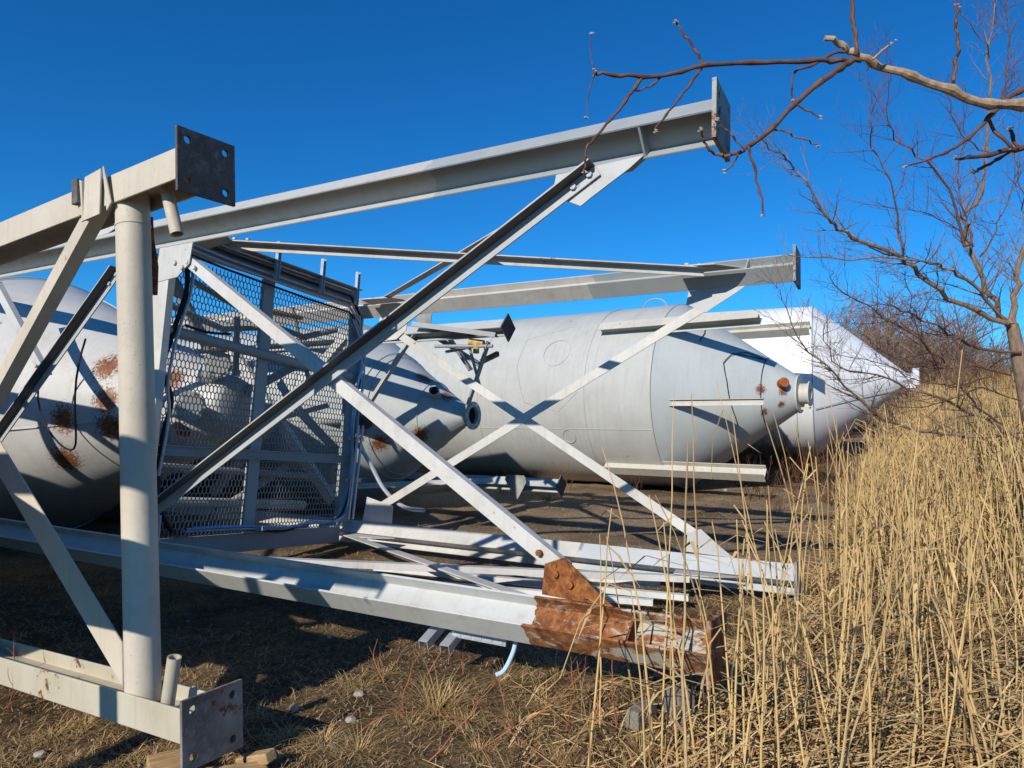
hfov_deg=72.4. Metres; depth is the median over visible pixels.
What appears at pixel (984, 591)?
reed
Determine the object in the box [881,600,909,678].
reed
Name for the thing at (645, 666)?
reed
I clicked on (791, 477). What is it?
dead weed
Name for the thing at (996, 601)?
reed
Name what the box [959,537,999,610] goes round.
reed
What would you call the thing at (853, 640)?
reed
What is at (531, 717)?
bramble cane
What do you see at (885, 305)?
bare shrub
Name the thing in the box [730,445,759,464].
dead weed
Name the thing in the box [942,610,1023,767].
reed
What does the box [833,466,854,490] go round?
dead weed
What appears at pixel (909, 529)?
reed
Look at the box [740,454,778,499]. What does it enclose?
dead weed
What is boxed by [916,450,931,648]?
reed
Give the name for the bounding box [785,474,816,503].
dead weed
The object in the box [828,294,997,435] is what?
bare shrub
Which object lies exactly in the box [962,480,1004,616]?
reed
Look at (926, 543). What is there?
reed
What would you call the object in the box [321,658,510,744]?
grass tuft
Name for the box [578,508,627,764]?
reed
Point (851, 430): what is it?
bare shrub
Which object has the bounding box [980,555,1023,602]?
reed
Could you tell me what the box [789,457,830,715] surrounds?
reed
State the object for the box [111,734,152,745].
grass tuft
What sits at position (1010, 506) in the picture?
reed
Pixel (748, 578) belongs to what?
reed
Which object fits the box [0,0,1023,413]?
sky
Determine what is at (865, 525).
reed
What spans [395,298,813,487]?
silo
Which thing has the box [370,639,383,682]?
bramble cane
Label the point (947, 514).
reed
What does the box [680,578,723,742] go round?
reed
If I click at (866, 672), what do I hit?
reed
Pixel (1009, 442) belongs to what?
reed
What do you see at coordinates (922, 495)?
reed
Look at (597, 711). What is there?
bramble cane
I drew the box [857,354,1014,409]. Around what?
reed plumes
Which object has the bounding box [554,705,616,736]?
grass tuft
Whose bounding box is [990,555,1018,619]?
reed
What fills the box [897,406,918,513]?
reed
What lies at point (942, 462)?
reed
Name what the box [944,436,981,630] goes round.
reed
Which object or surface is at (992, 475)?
reed
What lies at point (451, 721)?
grass tuft
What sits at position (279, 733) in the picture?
grass tuft
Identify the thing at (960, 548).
reed
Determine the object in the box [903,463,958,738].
reed
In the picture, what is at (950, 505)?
reed
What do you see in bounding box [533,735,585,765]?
grass tuft
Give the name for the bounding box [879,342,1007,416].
bare shrub
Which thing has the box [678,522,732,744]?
reed
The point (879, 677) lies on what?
reed
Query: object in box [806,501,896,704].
reed
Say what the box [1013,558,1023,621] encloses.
reed
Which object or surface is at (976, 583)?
reed
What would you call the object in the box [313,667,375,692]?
grass tuft
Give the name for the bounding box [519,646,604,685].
grass tuft
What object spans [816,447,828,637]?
reed
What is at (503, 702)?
bramble cane
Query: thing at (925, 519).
reed
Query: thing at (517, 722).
grass tuft
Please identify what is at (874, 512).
reed
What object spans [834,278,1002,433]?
bare shrub
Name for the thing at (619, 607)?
reed
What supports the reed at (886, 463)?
on the ground at (300, 614)
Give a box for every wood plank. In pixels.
[205,762,267,767]
[235,748,276,764]
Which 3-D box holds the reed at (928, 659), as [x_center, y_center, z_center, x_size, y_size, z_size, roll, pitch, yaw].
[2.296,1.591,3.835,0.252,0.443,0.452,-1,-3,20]
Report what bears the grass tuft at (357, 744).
on the ground at (300, 614)
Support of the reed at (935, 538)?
on the ground at (300, 614)
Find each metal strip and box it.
[373,569,688,600]
[439,581,653,605]
[441,563,659,586]
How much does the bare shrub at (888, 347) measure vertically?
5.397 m
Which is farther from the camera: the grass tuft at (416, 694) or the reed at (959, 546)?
the reed at (959, 546)
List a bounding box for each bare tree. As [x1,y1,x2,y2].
[582,0,1023,216]
[730,0,1023,441]
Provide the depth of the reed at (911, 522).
6.04 m
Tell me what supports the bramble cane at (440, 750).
on the ground at (300, 614)
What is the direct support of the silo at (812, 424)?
on the ground at (300, 614)
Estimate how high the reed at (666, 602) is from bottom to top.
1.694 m
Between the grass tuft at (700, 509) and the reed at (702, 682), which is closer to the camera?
the reed at (702, 682)
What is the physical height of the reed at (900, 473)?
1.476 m
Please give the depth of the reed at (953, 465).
7.38 m
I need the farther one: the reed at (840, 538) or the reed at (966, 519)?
the reed at (966, 519)
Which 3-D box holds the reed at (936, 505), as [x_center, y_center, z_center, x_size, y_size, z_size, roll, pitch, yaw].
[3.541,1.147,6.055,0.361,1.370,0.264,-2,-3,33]
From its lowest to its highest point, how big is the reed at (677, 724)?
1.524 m
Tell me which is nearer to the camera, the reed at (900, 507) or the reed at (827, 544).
the reed at (827, 544)
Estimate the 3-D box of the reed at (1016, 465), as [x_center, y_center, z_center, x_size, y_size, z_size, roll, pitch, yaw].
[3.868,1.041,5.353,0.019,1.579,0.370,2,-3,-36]
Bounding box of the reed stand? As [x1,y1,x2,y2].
[812,373,1023,610]
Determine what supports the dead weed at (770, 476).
on the ground at (300, 614)
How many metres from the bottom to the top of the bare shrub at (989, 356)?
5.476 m
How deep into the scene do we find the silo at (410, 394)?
10.12 m
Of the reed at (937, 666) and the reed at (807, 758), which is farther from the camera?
the reed at (937, 666)
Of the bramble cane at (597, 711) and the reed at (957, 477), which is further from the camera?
the reed at (957, 477)
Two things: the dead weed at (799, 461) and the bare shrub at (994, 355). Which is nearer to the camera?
the dead weed at (799, 461)
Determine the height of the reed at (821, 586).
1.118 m
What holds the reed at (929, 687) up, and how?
on the ground at (300, 614)
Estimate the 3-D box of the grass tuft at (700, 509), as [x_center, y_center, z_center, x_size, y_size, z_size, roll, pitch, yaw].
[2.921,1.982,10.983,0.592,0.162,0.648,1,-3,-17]
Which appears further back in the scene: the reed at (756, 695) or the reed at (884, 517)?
the reed at (884, 517)
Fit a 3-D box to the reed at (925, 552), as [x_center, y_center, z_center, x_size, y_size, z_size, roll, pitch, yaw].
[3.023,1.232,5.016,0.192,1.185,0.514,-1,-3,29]
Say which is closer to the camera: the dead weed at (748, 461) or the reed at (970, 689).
the reed at (970, 689)
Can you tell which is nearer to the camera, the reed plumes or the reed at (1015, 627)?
the reed at (1015, 627)
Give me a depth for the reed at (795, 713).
2.85 m
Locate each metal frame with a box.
[0,77,801,693]
[0,125,242,767]
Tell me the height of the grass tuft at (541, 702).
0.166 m
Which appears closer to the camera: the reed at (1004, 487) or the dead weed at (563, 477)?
the reed at (1004, 487)
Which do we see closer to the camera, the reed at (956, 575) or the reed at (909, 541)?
the reed at (909, 541)
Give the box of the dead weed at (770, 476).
[760,452,789,483]
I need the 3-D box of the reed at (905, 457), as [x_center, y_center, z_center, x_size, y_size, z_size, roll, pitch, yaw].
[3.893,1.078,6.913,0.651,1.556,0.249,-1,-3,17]
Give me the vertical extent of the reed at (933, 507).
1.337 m
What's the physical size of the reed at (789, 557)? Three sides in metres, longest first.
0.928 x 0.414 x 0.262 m
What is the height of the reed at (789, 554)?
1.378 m
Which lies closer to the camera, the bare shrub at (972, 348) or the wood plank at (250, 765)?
the wood plank at (250, 765)
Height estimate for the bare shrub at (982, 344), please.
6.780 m
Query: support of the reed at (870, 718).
on the ground at (300, 614)
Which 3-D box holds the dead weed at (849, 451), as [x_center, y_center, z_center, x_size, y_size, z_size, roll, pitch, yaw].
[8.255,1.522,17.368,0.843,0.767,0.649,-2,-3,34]
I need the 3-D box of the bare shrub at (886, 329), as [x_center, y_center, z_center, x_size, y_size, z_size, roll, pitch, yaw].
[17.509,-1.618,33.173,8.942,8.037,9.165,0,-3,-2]
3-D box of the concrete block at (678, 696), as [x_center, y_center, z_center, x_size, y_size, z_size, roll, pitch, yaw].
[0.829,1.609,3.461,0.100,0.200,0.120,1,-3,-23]
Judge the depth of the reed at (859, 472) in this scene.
7.06 m
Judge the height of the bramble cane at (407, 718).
0.119 m
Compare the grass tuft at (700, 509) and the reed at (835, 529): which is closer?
the reed at (835, 529)
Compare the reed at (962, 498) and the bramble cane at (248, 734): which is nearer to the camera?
the bramble cane at (248, 734)
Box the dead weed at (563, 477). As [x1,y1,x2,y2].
[548,462,574,489]
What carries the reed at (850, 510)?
on the ground at (300, 614)
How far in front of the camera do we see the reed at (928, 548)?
6.15 m
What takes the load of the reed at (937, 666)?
on the ground at (300, 614)
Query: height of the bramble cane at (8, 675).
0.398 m
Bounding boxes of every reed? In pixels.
[559,583,687,767]
[573,448,688,755]
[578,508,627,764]
[589,534,640,726]
[598,582,673,764]
[606,536,635,703]
[622,442,773,767]
[636,628,751,767]
[640,495,737,767]
[652,392,674,767]
[652,522,678,766]
[655,495,729,767]
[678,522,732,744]
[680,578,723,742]
[682,554,752,761]
[687,644,771,747]
[691,394,714,724]
[694,722,753,767]
[701,410,766,722]
[702,580,812,767]
[715,500,821,767]
[716,381,780,677]
[717,520,804,763]
[721,505,812,767]
[725,519,795,757]
[727,514,813,746]
[729,594,760,669]
[731,539,758,767]
[732,639,789,713]
[739,631,838,700]
[746,659,834,767]
[747,486,791,750]
[748,522,834,764]
[749,503,799,723]
[759,608,812,662]
[766,423,816,704]
[768,508,833,727]
[769,464,843,749]
[772,446,815,692]
[773,412,810,732]
[775,530,830,689]
[786,533,947,767]
[789,426,825,618]
[789,432,843,669]
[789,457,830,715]
[791,441,866,734]
[795,728,909,767]
[797,614,831,767]
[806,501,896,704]
[810,462,881,679]
[811,484,883,702]
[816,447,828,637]
[817,547,840,619]
[818,548,1014,767]
[821,467,880,582]
[822,363,879,690]
[824,404,854,600]
[825,509,866,661]
[825,590,924,752]
[826,442,848,765]
[827,445,895,733]
[828,472,852,621]
[830,431,883,587]
[831,423,959,701]
[832,417,852,632]
[833,428,903,719]
[833,537,877,727]
[834,566,916,765]
[834,586,866,640]
[837,460,884,628]
[838,419,884,615]
[841,460,909,627]
[841,505,894,667]
[842,445,887,588]
[842,490,900,638]
[845,423,880,562]
[845,485,878,570]
[851,416,906,677]
[851,453,887,665]
[852,454,891,615]
[858,485,963,767]
[859,411,929,766]
[859,452,882,555]
[859,487,880,560]
[860,485,890,616]
[862,442,896,598]
[862,482,927,699]
[864,523,872,767]
[864,582,901,664]
[867,407,890,539]
[868,447,899,596]
[868,542,892,627]
[869,502,929,571]
[870,465,943,692]
[870,474,911,582]
[870,481,902,601]
[870,632,910,723]
[871,404,919,716]
[872,405,920,580]
[873,426,908,588]
[873,683,943,767]
[874,406,914,560]
[876,477,892,559]
[876,504,1019,767]
[877,444,971,661]
[877,465,929,641]
[878,350,982,708]
[879,425,919,559]
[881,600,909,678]
[882,493,934,647]
[883,454,894,546]
[884,465,892,559]
[885,437,954,578]
[886,488,954,741]
[888,436,965,644]
[888,453,912,565]
[895,415,940,541]
[896,433,925,584]
[896,458,915,644]
[896,491,1019,766]
[896,495,938,587]
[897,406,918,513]
[897,418,935,684]
[897,442,903,545]
[898,633,951,738]
[899,470,925,611]
[900,440,944,575]
[901,398,912,496]
[901,408,921,588]
[903,443,957,598]
[903,461,952,609]
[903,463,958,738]
[903,474,926,573]
[905,415,1001,656]
[907,635,952,702]
[910,450,930,537]
[910,504,998,755]
[910,559,959,627]
[911,471,924,758]
[911,535,936,613]
[915,460,966,596]
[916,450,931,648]
[919,472,943,633]
[921,498,933,607]
[922,434,938,576]
[922,446,971,540]
[926,497,958,638]
[928,525,1022,765]
[930,413,948,567]
[930,436,953,604]
[934,477,949,617]
[935,426,950,555]
[936,407,984,632]
[938,444,960,554]
[939,433,999,594]
[941,445,983,580]
[942,439,989,541]
[942,472,1020,766]
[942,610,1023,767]
[943,680,1023,767]
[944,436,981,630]
[945,470,1021,585]
[946,410,959,528]
[947,473,1022,631]
[949,474,986,581]
[950,445,961,599]
[950,464,951,555]
[952,442,967,638]
[952,447,1006,735]
[956,531,979,612]
[957,412,961,563]
[958,429,1023,551]
[958,607,1011,748]
[959,458,1023,751]
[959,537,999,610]
[960,488,1023,660]
[961,441,1022,594]
[961,595,1013,767]
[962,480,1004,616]
[962,577,992,601]
[963,415,1004,609]
[963,548,1023,732]
[967,401,1023,608]
[967,475,994,627]
[968,411,1010,578]
[969,465,1022,691]
[970,460,996,612]
[971,561,1008,617]
[973,427,986,565]
[973,518,1023,705]
[976,562,1018,608]
[976,569,1006,614]
[976,627,1023,728]
[977,401,1023,487]
[979,442,1023,542]
[979,569,1013,620]
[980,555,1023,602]
[986,470,1023,689]
[990,432,1015,602]
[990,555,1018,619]
[994,423,1023,550]
[999,530,1023,619]
[1004,418,1023,506]
[1005,489,1020,604]
[1009,442,1023,553]
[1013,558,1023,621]
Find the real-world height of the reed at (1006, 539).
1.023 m
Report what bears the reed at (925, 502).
on the ground at (300, 614)
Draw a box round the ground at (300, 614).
[0,416,1023,767]
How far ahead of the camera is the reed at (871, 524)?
6.36 m
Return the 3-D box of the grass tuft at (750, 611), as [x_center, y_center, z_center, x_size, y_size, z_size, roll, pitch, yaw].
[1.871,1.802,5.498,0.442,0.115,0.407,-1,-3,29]
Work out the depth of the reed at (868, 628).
4.43 m
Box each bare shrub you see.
[790,265,956,430]
[826,306,927,422]
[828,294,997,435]
[831,285,983,431]
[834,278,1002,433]
[836,282,1006,427]
[837,301,1023,430]
[837,326,924,441]
[843,303,947,435]
[844,298,1023,407]
[849,310,993,431]
[856,287,1011,380]
[866,330,922,363]
[870,312,1022,432]
[872,308,1012,386]
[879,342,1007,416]
[891,303,1012,400]
[898,330,1014,420]
[918,321,1006,401]
[930,336,1023,371]
[931,303,1009,373]
[933,346,1011,392]
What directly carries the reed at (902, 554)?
on the ground at (300, 614)
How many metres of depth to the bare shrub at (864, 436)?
23.52 m
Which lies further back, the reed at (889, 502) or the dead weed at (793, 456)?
the dead weed at (793, 456)
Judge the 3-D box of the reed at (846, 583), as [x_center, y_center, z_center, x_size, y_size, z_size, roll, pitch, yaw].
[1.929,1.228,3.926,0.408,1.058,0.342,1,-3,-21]
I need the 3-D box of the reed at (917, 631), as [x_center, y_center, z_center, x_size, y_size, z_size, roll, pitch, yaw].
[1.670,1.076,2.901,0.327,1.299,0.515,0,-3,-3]
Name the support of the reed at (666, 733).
on the ground at (300, 614)
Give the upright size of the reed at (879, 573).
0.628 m
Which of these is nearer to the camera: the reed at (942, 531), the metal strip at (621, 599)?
the reed at (942, 531)
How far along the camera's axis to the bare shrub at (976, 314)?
34.59 m
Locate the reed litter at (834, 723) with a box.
[475,495,1023,767]
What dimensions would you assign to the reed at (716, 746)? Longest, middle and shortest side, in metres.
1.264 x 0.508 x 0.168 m
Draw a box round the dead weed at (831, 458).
[813,437,847,471]
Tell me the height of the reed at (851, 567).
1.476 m
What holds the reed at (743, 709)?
on the ground at (300, 614)
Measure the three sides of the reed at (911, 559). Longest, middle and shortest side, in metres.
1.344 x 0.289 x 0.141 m
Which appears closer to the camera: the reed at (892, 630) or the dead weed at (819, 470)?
the reed at (892, 630)
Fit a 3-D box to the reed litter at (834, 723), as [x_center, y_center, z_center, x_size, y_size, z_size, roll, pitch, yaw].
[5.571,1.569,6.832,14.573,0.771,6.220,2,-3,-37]
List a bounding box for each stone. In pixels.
[33,750,47,758]
[289,705,299,711]
[345,715,356,723]
[353,690,364,696]
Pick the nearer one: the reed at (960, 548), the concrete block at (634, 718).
the concrete block at (634, 718)
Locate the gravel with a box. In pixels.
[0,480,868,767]
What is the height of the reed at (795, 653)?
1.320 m
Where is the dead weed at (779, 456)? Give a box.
[766,429,804,468]
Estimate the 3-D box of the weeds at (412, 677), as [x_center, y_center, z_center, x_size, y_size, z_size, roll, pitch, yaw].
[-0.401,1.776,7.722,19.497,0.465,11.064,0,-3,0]
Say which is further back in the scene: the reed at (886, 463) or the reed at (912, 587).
the reed at (886, 463)
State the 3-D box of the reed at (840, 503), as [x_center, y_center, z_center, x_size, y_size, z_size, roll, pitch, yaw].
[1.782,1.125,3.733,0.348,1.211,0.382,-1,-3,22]
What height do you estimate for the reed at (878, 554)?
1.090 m
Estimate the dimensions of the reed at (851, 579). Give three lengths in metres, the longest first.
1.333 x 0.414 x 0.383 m
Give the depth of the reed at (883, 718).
3.05 m
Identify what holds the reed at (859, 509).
on the ground at (300, 614)
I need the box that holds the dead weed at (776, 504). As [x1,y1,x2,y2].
[763,488,789,512]
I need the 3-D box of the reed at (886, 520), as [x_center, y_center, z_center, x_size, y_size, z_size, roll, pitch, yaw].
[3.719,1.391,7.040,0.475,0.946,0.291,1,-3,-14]
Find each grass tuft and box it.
[15,721,89,752]
[43,713,109,741]
[93,584,115,599]
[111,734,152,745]
[244,700,275,729]
[256,718,316,751]
[277,715,366,759]
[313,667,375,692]
[315,707,426,767]
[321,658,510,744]
[332,676,393,699]
[356,660,407,690]
[374,708,441,739]
[392,676,466,712]
[415,676,490,712]
[430,702,493,729]
[445,656,535,695]
[445,729,506,765]
[476,701,557,740]
[500,672,586,720]
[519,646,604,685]
[533,491,565,500]
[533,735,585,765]
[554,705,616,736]
[575,656,644,705]
[582,725,681,767]
[689,505,710,513]
[732,608,766,617]
[751,619,821,649]
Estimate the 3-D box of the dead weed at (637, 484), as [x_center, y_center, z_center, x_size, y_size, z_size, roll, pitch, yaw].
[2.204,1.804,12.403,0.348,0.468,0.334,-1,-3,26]
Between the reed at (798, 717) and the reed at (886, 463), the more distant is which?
the reed at (886, 463)
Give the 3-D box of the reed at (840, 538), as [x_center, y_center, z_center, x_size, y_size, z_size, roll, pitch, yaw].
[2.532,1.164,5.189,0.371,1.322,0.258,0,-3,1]
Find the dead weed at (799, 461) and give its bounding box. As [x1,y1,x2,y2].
[789,448,818,479]
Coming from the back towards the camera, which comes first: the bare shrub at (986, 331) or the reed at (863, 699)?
the bare shrub at (986, 331)
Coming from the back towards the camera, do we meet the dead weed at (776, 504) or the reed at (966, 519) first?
the dead weed at (776, 504)
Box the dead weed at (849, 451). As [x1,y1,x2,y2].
[830,433,859,460]
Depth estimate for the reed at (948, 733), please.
2.91 m
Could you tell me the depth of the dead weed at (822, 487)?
11.72 m
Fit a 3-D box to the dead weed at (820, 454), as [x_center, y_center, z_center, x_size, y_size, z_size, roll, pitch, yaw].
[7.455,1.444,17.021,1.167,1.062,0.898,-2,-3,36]
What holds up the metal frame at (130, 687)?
on the ground at (300, 614)
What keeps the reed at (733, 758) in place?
on the ground at (300, 614)
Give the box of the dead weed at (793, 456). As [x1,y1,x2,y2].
[770,451,803,464]
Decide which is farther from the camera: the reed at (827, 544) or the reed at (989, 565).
the reed at (989, 565)
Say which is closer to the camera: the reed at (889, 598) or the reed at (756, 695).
the reed at (756, 695)
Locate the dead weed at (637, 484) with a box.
[626,472,643,498]
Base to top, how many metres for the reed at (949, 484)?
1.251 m
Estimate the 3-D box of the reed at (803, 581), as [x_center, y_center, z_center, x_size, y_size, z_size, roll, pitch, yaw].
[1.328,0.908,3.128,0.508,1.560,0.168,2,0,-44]
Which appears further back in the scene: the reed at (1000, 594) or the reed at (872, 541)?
the reed at (872, 541)
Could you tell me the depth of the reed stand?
7.46 m
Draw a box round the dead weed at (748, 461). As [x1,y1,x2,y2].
[729,444,760,486]
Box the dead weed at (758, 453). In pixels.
[744,445,768,464]
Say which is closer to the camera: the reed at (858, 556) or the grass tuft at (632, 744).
the grass tuft at (632, 744)
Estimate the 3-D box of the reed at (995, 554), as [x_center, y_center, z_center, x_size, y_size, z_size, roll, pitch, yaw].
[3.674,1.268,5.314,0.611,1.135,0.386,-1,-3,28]
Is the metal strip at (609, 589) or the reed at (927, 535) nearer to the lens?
the reed at (927, 535)
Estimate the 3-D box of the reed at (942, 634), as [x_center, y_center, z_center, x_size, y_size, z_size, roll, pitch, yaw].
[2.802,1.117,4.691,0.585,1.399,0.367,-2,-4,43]
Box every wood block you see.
[146,748,193,767]
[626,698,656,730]
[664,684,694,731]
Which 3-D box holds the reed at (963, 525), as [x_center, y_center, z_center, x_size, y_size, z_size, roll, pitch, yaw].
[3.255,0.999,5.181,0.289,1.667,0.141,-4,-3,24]
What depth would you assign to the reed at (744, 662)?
3.53 m
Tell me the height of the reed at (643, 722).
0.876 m
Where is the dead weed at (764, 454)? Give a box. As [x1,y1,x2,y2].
[746,435,788,469]
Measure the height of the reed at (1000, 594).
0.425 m
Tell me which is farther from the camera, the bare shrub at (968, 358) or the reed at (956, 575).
the bare shrub at (968, 358)
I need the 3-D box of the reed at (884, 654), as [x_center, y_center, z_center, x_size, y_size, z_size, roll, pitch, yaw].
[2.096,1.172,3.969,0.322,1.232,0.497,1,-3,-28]
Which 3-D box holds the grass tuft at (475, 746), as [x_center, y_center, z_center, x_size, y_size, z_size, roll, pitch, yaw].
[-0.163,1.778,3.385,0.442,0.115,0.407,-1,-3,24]
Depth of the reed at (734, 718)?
2.81 m
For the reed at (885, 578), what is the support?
on the ground at (300, 614)
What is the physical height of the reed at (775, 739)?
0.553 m
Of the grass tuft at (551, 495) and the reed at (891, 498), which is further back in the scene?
the grass tuft at (551, 495)
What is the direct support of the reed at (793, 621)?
on the ground at (300, 614)
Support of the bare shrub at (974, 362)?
on the ground at (300, 614)
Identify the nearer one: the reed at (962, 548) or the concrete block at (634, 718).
the concrete block at (634, 718)
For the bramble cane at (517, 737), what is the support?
on the ground at (300, 614)
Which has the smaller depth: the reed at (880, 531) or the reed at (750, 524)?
the reed at (750, 524)
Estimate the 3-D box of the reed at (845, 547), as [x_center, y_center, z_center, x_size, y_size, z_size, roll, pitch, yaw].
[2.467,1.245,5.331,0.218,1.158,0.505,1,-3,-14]
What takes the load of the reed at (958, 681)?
on the ground at (300, 614)
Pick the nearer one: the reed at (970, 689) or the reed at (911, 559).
the reed at (970, 689)
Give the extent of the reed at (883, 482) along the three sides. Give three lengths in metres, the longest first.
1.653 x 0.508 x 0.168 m
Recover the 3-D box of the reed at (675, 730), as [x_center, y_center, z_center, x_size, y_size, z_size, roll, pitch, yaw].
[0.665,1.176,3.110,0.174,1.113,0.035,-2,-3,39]
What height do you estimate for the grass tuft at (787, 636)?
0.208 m
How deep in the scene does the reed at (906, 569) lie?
4.82 m
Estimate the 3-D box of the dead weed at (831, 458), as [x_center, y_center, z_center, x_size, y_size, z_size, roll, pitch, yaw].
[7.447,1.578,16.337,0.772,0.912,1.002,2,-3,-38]
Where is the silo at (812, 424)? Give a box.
[702,306,919,456]
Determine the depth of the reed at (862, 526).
6.27 m
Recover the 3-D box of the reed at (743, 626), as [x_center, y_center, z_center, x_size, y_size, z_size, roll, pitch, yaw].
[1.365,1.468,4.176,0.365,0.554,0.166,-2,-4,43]
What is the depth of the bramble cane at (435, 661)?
4.35 m
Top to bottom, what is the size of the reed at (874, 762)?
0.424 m
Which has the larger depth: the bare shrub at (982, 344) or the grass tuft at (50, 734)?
the bare shrub at (982, 344)
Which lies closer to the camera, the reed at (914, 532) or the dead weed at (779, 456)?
the reed at (914, 532)
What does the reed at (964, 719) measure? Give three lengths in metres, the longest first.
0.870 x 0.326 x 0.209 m
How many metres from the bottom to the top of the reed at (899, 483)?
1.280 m
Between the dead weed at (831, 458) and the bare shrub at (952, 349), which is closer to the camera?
the dead weed at (831, 458)
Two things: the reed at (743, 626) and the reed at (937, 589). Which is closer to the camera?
the reed at (743, 626)
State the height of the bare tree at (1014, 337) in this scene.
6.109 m
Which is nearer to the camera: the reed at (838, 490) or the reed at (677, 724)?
the reed at (677, 724)
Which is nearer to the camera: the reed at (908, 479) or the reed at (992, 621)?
the reed at (992, 621)
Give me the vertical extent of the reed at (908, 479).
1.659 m
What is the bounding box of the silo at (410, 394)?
[160,313,565,508]
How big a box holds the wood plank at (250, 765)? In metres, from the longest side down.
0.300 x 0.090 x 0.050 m
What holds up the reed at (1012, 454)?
on the ground at (300, 614)
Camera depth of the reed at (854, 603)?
4.50 m
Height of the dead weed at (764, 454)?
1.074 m
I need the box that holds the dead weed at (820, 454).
[800,435,838,465]
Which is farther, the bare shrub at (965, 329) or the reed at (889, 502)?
the bare shrub at (965, 329)
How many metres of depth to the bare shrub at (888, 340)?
26.58 m
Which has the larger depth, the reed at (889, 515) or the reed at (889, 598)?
the reed at (889, 515)
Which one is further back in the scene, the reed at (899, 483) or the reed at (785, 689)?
the reed at (899, 483)
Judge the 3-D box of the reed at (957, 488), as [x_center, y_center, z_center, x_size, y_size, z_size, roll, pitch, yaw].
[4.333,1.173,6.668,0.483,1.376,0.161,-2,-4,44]
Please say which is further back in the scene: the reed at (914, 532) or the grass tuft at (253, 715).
the reed at (914, 532)
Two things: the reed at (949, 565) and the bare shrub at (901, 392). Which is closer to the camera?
the reed at (949, 565)
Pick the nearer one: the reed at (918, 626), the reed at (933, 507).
the reed at (918, 626)
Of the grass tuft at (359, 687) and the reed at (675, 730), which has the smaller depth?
the reed at (675, 730)
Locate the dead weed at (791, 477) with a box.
[769,447,808,490]
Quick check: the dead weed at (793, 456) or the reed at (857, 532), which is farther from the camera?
the dead weed at (793, 456)
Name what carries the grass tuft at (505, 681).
on the ground at (300, 614)
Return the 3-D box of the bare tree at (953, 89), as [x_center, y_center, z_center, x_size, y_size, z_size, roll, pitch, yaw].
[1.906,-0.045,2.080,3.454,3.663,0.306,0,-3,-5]
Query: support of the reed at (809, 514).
on the ground at (300, 614)
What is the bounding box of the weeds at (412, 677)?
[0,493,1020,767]
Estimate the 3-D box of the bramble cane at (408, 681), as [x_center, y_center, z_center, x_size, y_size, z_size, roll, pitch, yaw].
[-0.541,1.631,3.851,0.202,0.349,0.091,2,-3,-39]
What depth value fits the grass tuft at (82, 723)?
3.67 m
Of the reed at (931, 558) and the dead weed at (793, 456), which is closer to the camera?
the reed at (931, 558)
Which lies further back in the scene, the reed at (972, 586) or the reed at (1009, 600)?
the reed at (972, 586)
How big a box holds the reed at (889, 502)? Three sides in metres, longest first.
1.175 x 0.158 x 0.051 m
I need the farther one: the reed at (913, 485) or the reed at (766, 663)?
the reed at (913, 485)
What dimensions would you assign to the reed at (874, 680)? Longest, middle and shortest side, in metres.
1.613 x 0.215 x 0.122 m
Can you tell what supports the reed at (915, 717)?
on the ground at (300, 614)
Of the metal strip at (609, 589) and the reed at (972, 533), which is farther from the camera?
the metal strip at (609, 589)
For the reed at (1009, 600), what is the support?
on the ground at (300, 614)
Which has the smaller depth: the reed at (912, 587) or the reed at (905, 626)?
the reed at (905, 626)
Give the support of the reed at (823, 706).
on the ground at (300, 614)
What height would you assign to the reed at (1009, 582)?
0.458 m
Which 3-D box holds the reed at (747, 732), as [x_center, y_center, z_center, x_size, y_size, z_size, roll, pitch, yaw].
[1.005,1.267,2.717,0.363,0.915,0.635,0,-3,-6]
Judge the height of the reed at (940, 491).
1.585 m
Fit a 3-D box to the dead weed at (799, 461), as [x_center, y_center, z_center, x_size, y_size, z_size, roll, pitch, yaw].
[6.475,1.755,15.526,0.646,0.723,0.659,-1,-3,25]
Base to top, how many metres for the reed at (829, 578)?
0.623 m
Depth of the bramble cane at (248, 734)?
3.38 m
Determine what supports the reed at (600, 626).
on the ground at (300, 614)
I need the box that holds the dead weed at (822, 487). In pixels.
[783,438,846,504]
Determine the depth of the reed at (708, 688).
2.62 m
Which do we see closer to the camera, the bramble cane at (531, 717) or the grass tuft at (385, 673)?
the bramble cane at (531, 717)
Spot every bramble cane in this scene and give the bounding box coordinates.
[6,628,19,708]
[243,714,255,750]
[359,708,493,733]
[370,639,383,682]
[394,646,424,714]
[426,680,494,762]
[427,642,441,674]
[461,639,465,674]
[478,658,588,750]
[487,707,546,755]
[494,674,513,733]
[564,656,580,733]
[586,669,605,749]
[597,659,620,740]
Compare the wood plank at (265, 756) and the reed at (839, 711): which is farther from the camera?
the wood plank at (265, 756)
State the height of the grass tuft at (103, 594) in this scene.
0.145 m
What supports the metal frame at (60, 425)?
on the ground at (300, 614)
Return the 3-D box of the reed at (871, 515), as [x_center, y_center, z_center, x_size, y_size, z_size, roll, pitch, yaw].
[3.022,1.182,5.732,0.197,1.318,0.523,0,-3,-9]
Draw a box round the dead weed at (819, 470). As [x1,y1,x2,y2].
[806,453,826,485]
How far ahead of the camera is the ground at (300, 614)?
4.99 m

